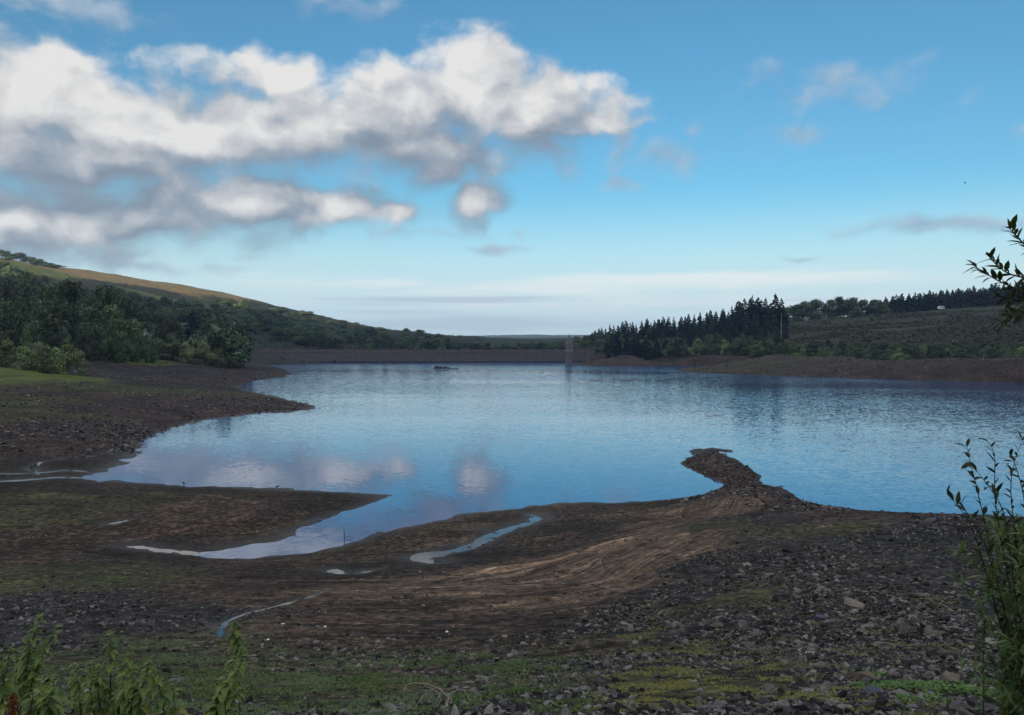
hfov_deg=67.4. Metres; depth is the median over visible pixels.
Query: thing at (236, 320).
broadleaf tree
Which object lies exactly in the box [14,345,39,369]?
bush
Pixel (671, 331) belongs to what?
conifer tree
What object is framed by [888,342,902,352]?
bush
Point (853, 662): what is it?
stone
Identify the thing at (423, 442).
reservoir water
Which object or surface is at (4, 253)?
broadleaf tree
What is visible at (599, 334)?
broadleaf tree
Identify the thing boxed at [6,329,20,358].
bush
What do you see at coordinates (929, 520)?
stone
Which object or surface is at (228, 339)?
broadleaf tree
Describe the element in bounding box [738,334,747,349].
bush
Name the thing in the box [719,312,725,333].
conifer tree
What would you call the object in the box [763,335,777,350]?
bush
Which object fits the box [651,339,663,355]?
bush
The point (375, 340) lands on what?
broadleaf tree
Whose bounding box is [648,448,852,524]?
gravel
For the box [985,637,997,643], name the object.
stone
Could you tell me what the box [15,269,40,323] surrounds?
broadleaf tree
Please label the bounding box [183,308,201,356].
conifer tree
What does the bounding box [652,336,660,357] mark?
conifer tree
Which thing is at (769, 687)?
stone
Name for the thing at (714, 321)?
conifer tree
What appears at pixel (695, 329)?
conifer tree
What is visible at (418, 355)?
dam
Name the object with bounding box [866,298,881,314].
broadleaf tree
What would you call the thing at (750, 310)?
conifer tree
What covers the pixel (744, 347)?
bush
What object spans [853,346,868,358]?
bush
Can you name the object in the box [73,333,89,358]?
bush
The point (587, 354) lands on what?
footbridge
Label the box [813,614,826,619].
stone
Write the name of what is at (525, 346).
broadleaf tree
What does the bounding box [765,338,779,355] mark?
bush
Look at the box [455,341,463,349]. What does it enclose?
broadleaf tree
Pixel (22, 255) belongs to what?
broadleaf tree
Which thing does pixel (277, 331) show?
broadleaf tree
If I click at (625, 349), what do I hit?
conifer tree
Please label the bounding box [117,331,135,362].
bush
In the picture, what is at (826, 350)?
bush
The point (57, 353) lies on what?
bush
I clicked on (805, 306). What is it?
broadleaf tree
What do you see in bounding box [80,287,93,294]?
broadleaf tree
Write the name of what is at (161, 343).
bush
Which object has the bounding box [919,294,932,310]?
conifer tree
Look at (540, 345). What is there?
broadleaf tree
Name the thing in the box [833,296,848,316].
broadleaf tree
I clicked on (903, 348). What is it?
bush
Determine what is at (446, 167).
sky
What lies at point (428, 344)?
broadleaf tree
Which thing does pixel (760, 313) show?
conifer tree
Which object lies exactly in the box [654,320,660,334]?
conifer tree
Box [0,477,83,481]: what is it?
stream
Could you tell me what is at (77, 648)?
stone
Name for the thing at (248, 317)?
broadleaf tree
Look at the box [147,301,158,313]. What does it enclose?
broadleaf tree
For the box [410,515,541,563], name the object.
stream
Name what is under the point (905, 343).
bush
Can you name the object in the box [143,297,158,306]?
broadleaf tree
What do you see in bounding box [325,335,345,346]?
broadleaf tree
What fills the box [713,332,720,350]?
bush
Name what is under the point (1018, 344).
bush
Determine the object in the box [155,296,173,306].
broadleaf tree
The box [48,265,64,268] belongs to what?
broadleaf tree
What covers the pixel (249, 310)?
broadleaf tree
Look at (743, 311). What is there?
conifer tree
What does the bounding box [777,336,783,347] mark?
bush
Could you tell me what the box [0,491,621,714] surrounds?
gravel
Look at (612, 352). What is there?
conifer tree
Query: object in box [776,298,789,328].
conifer tree
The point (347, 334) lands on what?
broadleaf tree
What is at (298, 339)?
broadleaf tree
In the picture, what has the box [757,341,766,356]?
bush
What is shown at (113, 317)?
broadleaf tree
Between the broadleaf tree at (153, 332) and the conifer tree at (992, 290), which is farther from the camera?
the conifer tree at (992, 290)
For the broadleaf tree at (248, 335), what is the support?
on the ground at (274, 515)
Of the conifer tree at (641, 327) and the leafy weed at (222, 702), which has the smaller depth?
the leafy weed at (222, 702)
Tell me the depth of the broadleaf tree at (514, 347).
611.20 m
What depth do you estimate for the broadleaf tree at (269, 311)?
761.28 m
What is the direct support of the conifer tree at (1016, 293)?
on the ground at (274, 515)
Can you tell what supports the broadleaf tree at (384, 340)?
on the ground at (274, 515)
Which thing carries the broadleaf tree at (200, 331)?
on the ground at (274, 515)
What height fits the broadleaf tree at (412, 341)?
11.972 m
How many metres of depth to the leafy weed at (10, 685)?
6.71 m
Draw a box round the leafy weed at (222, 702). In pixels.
[201,646,247,714]
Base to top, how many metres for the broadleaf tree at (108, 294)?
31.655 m
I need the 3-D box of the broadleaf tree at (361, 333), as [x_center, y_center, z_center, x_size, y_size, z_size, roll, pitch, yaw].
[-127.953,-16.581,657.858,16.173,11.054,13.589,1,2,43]
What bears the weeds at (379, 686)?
on the ground at (274, 515)
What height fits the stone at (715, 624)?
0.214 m
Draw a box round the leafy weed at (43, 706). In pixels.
[19,673,71,714]
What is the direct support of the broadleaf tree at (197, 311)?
on the ground at (274, 515)
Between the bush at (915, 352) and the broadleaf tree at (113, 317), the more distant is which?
the bush at (915, 352)
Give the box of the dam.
[253,349,595,361]
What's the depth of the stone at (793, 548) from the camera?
31.44 m
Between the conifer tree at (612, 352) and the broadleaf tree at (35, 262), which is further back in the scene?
the broadleaf tree at (35, 262)
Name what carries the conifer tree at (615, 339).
on the ground at (274, 515)
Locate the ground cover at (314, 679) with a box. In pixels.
[0,565,567,714]
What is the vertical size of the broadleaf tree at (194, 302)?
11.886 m
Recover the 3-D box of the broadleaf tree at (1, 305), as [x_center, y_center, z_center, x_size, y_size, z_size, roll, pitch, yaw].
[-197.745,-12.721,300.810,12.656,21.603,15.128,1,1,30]
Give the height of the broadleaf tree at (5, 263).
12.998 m
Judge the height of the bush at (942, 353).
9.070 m
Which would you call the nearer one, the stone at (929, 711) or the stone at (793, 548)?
the stone at (929, 711)
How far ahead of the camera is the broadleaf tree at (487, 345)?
581.49 m
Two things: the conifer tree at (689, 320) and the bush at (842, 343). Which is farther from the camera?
the conifer tree at (689, 320)
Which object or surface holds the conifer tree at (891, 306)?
on the ground at (274, 515)
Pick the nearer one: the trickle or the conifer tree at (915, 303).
the trickle
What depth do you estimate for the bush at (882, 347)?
400.76 m
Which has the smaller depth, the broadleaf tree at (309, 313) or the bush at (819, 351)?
the bush at (819, 351)
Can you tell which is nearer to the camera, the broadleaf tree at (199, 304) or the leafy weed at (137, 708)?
the leafy weed at (137, 708)
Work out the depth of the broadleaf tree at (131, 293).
644.13 m
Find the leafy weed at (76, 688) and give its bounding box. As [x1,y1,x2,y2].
[66,662,92,714]
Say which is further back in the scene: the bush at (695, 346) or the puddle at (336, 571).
the bush at (695, 346)
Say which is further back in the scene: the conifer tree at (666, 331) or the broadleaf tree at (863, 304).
the broadleaf tree at (863, 304)
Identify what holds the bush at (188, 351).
on the ground at (274, 515)
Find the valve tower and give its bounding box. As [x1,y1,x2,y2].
[565,335,572,361]
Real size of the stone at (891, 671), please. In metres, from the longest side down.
0.237 x 0.174 x 0.151 m
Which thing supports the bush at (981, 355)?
on the ground at (274, 515)
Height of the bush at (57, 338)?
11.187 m
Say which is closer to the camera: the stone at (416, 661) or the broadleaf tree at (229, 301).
the stone at (416, 661)
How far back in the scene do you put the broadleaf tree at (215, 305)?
694.21 m
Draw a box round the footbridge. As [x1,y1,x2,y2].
[576,347,588,361]
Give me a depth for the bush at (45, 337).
262.83 m
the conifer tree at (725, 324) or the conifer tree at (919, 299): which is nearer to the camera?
the conifer tree at (725, 324)
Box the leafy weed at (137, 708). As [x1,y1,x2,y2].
[110,651,154,714]
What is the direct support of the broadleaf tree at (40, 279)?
on the ground at (274, 515)
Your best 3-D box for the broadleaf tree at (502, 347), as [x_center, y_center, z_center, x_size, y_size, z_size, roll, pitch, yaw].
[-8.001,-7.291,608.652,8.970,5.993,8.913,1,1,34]
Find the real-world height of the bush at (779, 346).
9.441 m
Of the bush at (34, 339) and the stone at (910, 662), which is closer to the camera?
the stone at (910, 662)
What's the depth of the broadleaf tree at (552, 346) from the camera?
606.76 m
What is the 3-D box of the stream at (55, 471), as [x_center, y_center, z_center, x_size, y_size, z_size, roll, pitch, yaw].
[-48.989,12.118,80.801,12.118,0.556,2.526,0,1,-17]
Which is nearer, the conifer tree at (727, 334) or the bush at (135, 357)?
the bush at (135, 357)
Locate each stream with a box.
[0,470,89,473]
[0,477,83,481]
[29,451,118,474]
[127,546,197,554]
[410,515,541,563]
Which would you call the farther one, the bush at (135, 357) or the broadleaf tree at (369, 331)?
the broadleaf tree at (369, 331)
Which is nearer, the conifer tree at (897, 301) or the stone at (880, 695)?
the stone at (880, 695)
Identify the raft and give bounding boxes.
[433,366,458,368]
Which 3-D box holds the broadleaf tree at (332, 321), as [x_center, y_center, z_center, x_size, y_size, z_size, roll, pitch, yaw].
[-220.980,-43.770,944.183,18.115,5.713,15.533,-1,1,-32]
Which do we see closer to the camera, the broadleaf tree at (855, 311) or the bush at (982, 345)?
the bush at (982, 345)
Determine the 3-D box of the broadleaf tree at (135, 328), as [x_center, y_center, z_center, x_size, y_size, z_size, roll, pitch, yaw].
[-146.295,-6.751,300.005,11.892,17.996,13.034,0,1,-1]
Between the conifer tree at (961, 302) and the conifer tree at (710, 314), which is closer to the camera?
the conifer tree at (710, 314)
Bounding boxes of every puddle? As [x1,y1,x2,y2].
[109,520,127,523]
[327,569,370,573]
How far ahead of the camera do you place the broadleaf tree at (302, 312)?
954.21 m
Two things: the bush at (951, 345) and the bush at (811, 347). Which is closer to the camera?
the bush at (951, 345)
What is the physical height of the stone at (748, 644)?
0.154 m
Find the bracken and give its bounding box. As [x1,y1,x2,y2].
[21,277,486,361]
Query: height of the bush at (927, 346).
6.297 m
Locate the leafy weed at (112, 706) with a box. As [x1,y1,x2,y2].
[75,629,137,714]
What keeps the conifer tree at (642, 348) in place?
on the ground at (274, 515)
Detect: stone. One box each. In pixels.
[74,646,80,650]
[412,659,420,665]
[543,700,553,705]
[663,701,672,709]
[712,622,723,626]
[740,642,755,645]
[763,683,774,692]
[780,544,806,552]
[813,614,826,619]
[835,704,852,707]
[844,596,864,607]
[845,659,859,664]
[845,693,854,700]
[847,665,858,668]
[852,672,874,679]
[865,686,881,692]
[876,694,887,698]
[876,706,895,712]
[887,668,900,676]
[905,562,917,565]
[905,659,920,666]
[916,710,933,714]
[923,518,937,522]
[924,630,938,634]
[942,671,959,680]
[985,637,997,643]
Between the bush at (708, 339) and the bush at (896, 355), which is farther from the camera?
the bush at (708, 339)
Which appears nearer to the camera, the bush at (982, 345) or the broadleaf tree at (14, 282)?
the bush at (982, 345)
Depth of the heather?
466.85 m
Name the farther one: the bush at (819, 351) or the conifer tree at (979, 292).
the conifer tree at (979, 292)
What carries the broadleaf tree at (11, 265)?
on the ground at (274, 515)
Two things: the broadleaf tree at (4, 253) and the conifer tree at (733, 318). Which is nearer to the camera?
the conifer tree at (733, 318)
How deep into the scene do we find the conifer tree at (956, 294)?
641.76 m
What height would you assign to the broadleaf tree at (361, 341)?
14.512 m
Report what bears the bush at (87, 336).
on the ground at (274, 515)
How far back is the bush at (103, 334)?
275.75 m
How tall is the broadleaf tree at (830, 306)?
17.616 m
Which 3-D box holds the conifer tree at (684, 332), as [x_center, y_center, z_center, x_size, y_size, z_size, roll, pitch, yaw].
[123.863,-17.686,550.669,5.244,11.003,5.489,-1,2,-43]
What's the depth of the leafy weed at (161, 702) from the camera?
6.70 m
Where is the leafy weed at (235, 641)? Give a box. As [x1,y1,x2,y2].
[225,621,250,714]
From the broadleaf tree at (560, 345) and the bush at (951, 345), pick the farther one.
the broadleaf tree at (560, 345)
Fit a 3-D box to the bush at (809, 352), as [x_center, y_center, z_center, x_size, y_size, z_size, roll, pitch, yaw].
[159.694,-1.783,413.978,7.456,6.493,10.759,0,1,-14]
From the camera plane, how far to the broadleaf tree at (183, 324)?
503.52 m
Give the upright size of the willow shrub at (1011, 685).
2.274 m
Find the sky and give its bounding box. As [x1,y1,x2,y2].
[0,0,1023,335]
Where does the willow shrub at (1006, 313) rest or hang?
on the ground at (274, 515)
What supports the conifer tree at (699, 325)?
on the ground at (274, 515)
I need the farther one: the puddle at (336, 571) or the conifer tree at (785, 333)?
the conifer tree at (785, 333)
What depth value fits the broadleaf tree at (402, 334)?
647.07 m
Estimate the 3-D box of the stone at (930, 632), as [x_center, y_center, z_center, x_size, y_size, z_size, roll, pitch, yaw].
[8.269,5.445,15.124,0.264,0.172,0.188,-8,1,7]
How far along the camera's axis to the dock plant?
6.05 m
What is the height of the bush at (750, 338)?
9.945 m
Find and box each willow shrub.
[943,428,1023,714]
[963,214,1023,336]
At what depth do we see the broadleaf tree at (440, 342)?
595.36 m
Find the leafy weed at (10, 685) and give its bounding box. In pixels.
[0,645,20,714]
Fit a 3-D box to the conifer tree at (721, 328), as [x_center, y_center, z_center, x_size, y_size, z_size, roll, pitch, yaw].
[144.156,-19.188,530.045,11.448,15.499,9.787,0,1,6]
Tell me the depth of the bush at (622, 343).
514.28 m
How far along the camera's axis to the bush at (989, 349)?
361.98 m
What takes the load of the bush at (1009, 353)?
on the ground at (274, 515)
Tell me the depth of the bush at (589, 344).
540.56 m
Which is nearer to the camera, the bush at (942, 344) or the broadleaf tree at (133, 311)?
the broadleaf tree at (133, 311)
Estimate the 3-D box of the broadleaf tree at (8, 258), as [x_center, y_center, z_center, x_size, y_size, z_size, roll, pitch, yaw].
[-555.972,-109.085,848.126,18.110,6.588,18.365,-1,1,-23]
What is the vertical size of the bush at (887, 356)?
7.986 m
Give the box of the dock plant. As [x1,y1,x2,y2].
[5,693,20,714]
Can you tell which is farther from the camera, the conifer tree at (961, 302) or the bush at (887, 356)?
the conifer tree at (961, 302)
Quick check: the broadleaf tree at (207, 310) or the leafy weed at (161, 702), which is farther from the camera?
the broadleaf tree at (207, 310)
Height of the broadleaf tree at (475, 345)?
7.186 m
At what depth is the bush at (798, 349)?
429.26 m
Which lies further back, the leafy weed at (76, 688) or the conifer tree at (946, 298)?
the conifer tree at (946, 298)
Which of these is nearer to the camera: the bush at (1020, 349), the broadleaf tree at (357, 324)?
the bush at (1020, 349)
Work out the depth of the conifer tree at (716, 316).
604.04 m
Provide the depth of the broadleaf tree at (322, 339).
585.28 m
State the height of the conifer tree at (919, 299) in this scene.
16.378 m
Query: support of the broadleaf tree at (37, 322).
on the ground at (274, 515)
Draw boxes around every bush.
[0,338,16,367]
[0,351,17,366]
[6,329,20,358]
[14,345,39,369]
[17,327,46,355]
[19,324,35,351]
[28,341,50,369]
[36,353,56,373]
[37,347,67,373]
[38,330,55,355]
[52,332,61,348]
[57,325,74,355]
[60,344,78,372]
[72,350,89,375]
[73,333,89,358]
[76,329,100,360]
[97,326,109,360]
[98,328,126,362]
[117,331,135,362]
[126,332,142,361]
[141,332,159,362]
[149,338,173,359]
[163,333,182,360]
[178,342,195,363]
[194,339,218,364]
[211,348,227,366]
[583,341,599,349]
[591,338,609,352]
[618,339,624,349]
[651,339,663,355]
[660,342,676,357]
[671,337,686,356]
[678,341,689,355]
[686,338,703,355]
[697,341,711,354]
[701,334,713,352]
[708,343,720,353]
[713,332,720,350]
[719,336,726,351]
[719,340,729,354]
[728,338,742,353]
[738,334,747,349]
[739,340,750,353]
[747,335,754,345]
[749,340,763,356]
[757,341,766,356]
[758,334,766,346]
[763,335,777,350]
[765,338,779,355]
[774,342,784,354]
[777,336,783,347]
[781,340,794,355]
[794,345,805,351]
[798,345,807,356]
[804,340,817,352]
[805,348,814,356]
[812,348,822,356]
[814,340,824,351]
[820,347,831,356]
[825,339,833,348]
[832,349,841,356]
[834,340,847,350]
[844,345,853,356]
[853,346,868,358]
[860,347,873,359]
[869,349,885,359]
[870,342,879,350]
[876,350,893,359]
[879,342,889,352]
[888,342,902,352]
[891,348,909,359]
[894,345,912,359]
[899,342,911,353]
[912,346,924,359]
[917,343,931,354]
[917,344,927,358]
[926,343,939,358]
[931,347,947,358]
[932,342,949,355]
[944,340,958,355]
[946,349,960,357]
[975,342,987,354]
[978,349,989,358]
[983,345,997,358]
[991,348,1005,357]
[1000,347,1016,357]
[1014,345,1023,356]
[1016,343,1023,352]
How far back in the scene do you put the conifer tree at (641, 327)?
606.57 m
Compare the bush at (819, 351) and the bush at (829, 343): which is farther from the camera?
the bush at (829, 343)
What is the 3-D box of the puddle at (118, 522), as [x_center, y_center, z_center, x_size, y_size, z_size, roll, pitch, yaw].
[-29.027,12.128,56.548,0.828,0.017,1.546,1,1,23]
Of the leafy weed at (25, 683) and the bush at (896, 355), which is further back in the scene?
the bush at (896, 355)
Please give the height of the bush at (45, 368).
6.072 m
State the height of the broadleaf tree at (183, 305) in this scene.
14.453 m
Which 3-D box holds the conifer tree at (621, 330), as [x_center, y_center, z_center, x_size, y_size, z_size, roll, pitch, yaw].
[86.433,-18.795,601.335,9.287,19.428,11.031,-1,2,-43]
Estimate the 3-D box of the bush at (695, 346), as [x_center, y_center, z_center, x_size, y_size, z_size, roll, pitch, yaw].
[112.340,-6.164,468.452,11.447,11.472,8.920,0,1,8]
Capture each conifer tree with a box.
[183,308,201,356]
[602,339,608,353]
[605,338,617,358]
[613,332,618,348]
[615,335,622,355]
[620,321,623,333]
[622,334,630,355]
[627,336,640,357]
[636,335,640,356]
[638,338,647,359]
[639,321,643,332]
[642,321,648,337]
[642,337,652,358]
[652,327,656,340]
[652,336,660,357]
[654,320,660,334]
[664,324,669,336]
[669,324,673,338]
[673,327,678,338]
[677,321,682,334]
[682,317,688,331]
[682,327,686,338]
[687,315,691,330]
[690,323,698,336]
[690,327,695,343]
[697,315,701,332]
[704,313,709,329]
[707,320,715,334]
[708,310,715,322]
[713,312,718,322]
[713,317,717,331]
[715,319,725,334]
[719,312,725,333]
[723,318,729,331]
[725,326,731,340]
[728,311,736,326]
[733,301,739,316]
[735,298,751,326]
[735,301,741,320]
[748,295,759,331]
[751,297,765,328]
[763,298,767,310]
[767,293,782,328]
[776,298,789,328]
[783,325,788,337]
[887,296,897,312]
[892,294,899,311]
[897,293,906,311]
[901,295,916,312]
[912,292,919,310]
[915,293,924,310]
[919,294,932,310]
[924,290,936,309]
[935,290,946,308]
[944,290,952,308]
[946,292,956,308]
[954,289,963,308]
[957,289,968,307]
[962,289,972,307]
[969,285,979,306]
[976,288,986,306]
[978,287,989,305]
[987,283,996,305]
[990,282,1003,304]
[1000,284,1008,304]
[1012,282,1021,302]
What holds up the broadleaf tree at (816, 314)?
on the ground at (274, 515)
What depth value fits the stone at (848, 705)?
7.09 m
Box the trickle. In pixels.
[217,591,332,636]
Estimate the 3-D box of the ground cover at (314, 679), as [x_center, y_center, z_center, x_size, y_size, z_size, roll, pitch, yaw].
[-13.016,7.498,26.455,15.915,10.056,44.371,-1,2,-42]
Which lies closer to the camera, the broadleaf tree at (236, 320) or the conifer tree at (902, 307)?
the broadleaf tree at (236, 320)
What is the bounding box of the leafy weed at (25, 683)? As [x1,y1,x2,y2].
[6,613,62,714]
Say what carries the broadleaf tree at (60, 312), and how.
on the ground at (274, 515)
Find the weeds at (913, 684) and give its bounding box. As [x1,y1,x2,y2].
[847,667,1022,714]
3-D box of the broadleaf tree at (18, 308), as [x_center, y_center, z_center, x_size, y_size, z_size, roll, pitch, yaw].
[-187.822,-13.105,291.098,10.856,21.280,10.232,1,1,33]
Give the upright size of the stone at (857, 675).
0.166 m
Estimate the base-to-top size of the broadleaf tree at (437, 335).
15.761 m
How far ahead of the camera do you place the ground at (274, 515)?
43.01 m
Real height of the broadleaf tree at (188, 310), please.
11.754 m
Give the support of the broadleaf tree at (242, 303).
on the ground at (274, 515)
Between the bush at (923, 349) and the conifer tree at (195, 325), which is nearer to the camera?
the bush at (923, 349)
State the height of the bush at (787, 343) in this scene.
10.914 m
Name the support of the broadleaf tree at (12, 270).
on the ground at (274, 515)
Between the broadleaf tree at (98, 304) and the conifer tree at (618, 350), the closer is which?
the broadleaf tree at (98, 304)
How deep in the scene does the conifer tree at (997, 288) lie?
634.65 m
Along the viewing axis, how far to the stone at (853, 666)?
11.42 m
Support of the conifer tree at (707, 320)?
on the ground at (274, 515)
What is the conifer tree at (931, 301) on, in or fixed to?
on the ground at (274, 515)
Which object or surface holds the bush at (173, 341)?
on the ground at (274, 515)
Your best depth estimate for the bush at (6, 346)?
220.59 m
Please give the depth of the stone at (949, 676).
9.64 m
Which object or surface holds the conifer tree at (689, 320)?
on the ground at (274, 515)
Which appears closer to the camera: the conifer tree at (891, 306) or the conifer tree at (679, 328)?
the conifer tree at (679, 328)
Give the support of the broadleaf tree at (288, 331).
on the ground at (274, 515)
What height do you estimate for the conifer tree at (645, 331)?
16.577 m
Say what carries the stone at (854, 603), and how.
on the ground at (274, 515)
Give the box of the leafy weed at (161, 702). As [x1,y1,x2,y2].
[145,667,188,714]
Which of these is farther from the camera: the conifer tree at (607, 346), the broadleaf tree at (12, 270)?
the broadleaf tree at (12, 270)
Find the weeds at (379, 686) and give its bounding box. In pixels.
[0,632,596,714]
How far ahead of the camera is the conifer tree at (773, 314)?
542.77 m
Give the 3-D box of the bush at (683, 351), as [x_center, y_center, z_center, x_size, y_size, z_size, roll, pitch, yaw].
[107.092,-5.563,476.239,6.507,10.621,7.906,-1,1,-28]
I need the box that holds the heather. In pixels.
[746,309,1023,345]
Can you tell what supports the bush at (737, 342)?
on the ground at (274, 515)
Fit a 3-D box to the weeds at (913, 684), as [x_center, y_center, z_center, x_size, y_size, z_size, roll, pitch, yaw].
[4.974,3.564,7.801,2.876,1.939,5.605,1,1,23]
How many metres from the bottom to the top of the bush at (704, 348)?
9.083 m
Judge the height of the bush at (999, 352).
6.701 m
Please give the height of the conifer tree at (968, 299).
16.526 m
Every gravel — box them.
[0,361,313,458]
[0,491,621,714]
[431,496,1023,714]
[571,342,1020,375]
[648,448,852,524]
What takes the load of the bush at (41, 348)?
on the ground at (274, 515)
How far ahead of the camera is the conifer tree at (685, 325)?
573.58 m
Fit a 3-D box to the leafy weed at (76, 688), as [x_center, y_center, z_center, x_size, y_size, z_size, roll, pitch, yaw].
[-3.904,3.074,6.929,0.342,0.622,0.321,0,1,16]
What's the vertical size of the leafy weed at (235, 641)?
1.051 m
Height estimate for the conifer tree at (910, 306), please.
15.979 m
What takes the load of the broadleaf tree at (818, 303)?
on the ground at (274, 515)
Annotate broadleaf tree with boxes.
[0,250,10,257]
[0,256,15,260]
[0,262,12,266]
[0,264,24,277]
[0,266,20,279]
[0,276,17,283]
[0,279,28,320]
[0,298,22,338]
[3,296,33,336]
[8,280,24,292]
[14,252,27,260]
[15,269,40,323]
[18,304,55,340]
[19,257,35,261]
[25,260,45,265]
[31,281,58,321]
[35,275,49,288]
[43,299,77,346]
[44,279,88,340]
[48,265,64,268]
[68,304,108,350]
[77,290,97,306]
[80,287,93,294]
[87,299,105,343]
[91,282,123,323]
[96,304,130,356]
[115,296,151,340]
[121,292,142,298]
[124,317,152,350]
[130,294,147,302]
[130,307,158,339]
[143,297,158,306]
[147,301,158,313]
[150,311,169,354]
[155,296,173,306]
[156,307,171,313]
[164,317,186,357]
[167,309,180,317]
[172,299,190,307]
[173,308,188,320]
[174,302,189,309]
[178,323,192,334]
[182,311,255,366]
[184,309,200,322]
[187,307,203,319]
[188,319,216,349]
[189,299,202,307]
[193,302,204,307]
[201,308,216,317]
[209,303,223,314]
[220,298,237,307]
[220,307,235,317]
[227,317,245,328]
[232,300,248,307]
[237,321,259,329]
[238,329,253,364]
[242,314,256,329]
[245,307,254,312]
[259,317,274,325]
[262,309,277,317]
[268,327,285,339]
[277,328,300,339]
[289,332,317,343]
[299,310,307,315]
[303,331,313,345]
[304,311,314,316]
[316,334,327,348]
[325,320,337,323]
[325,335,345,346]
[326,334,335,347]
[337,329,354,340]
[339,324,346,328]
[351,322,362,326]
[354,332,368,342]
[357,335,371,349]
[363,338,375,349]
[365,328,377,336]
[368,336,381,347]
[378,330,390,337]
[381,333,387,349]
[399,332,411,338]
[403,337,437,349]
[405,336,417,346]
[422,334,433,349]
[428,337,445,349]
[433,333,443,344]
[444,337,453,349]
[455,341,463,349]
[470,343,479,349]
[483,342,492,349]
[496,345,507,349]
[508,344,522,349]
[520,344,531,349]
[535,342,545,349]
[546,343,556,349]
[557,341,564,349]
[573,338,582,349]
[581,336,590,347]
[587,333,598,351]
[595,331,604,350]
[785,307,800,321]
[789,304,807,321]
[797,301,815,320]
[806,303,822,318]
[807,299,830,319]
[821,299,837,317]
[832,301,854,317]
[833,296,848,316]
[843,297,863,316]
[852,299,869,315]
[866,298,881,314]
[879,301,891,314]
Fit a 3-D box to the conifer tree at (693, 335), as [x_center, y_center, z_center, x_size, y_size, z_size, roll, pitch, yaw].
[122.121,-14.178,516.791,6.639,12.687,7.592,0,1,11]
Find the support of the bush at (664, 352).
on the ground at (274, 515)
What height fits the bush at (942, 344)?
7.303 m
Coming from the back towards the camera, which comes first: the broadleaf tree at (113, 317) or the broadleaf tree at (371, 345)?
the broadleaf tree at (371, 345)
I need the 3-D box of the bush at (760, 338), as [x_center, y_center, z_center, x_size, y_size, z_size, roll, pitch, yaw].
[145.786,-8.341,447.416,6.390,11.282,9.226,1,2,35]
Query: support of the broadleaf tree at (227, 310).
on the ground at (274, 515)
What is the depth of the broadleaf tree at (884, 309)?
617.86 m
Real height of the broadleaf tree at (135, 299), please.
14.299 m
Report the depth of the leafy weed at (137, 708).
6.63 m
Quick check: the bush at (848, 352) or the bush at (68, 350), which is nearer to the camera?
the bush at (68, 350)
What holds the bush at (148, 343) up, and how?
on the ground at (274, 515)
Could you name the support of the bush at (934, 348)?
on the ground at (274, 515)
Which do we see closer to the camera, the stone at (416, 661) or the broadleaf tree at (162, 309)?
the stone at (416, 661)
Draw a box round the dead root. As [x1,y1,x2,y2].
[403,672,484,708]
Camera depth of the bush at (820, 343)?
422.25 m
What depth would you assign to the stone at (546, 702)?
8.38 m
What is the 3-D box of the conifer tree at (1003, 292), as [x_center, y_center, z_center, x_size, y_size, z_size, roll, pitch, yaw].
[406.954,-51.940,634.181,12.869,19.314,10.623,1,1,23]
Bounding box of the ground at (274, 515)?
[0,259,1023,714]
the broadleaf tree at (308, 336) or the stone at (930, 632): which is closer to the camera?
the stone at (930, 632)
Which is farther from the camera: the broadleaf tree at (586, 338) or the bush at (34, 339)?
the broadleaf tree at (586, 338)
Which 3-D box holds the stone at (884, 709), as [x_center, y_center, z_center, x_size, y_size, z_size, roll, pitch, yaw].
[3.333,3.140,6.831,0.170,0.091,0.106,0,1,18]
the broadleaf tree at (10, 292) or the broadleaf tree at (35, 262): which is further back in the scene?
the broadleaf tree at (35, 262)
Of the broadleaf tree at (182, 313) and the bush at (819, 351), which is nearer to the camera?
the bush at (819, 351)
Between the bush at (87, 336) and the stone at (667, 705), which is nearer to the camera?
the stone at (667, 705)
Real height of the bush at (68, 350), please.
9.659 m
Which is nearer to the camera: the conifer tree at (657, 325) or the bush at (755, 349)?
the bush at (755, 349)
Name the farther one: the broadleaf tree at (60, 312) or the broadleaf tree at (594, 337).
the broadleaf tree at (594, 337)
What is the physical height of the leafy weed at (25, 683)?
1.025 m
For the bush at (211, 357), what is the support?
on the ground at (274, 515)
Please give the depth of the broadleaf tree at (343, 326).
903.27 m
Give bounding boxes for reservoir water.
[79,362,1023,558]
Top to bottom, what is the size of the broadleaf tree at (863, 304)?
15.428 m
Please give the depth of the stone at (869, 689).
8.25 m
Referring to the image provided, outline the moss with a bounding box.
[516,524,1000,714]
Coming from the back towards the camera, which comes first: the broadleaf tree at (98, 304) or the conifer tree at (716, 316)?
the conifer tree at (716, 316)
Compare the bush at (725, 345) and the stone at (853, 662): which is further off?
the bush at (725, 345)
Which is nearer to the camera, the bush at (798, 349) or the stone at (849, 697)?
the stone at (849, 697)
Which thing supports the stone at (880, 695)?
on the ground at (274, 515)
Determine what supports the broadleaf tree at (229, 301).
on the ground at (274, 515)
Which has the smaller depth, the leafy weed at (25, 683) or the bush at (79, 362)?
the leafy weed at (25, 683)
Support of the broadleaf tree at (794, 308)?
on the ground at (274, 515)
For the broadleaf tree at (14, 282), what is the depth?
607.75 m
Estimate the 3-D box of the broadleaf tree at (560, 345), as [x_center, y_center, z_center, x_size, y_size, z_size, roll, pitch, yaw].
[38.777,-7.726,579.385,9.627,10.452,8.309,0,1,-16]

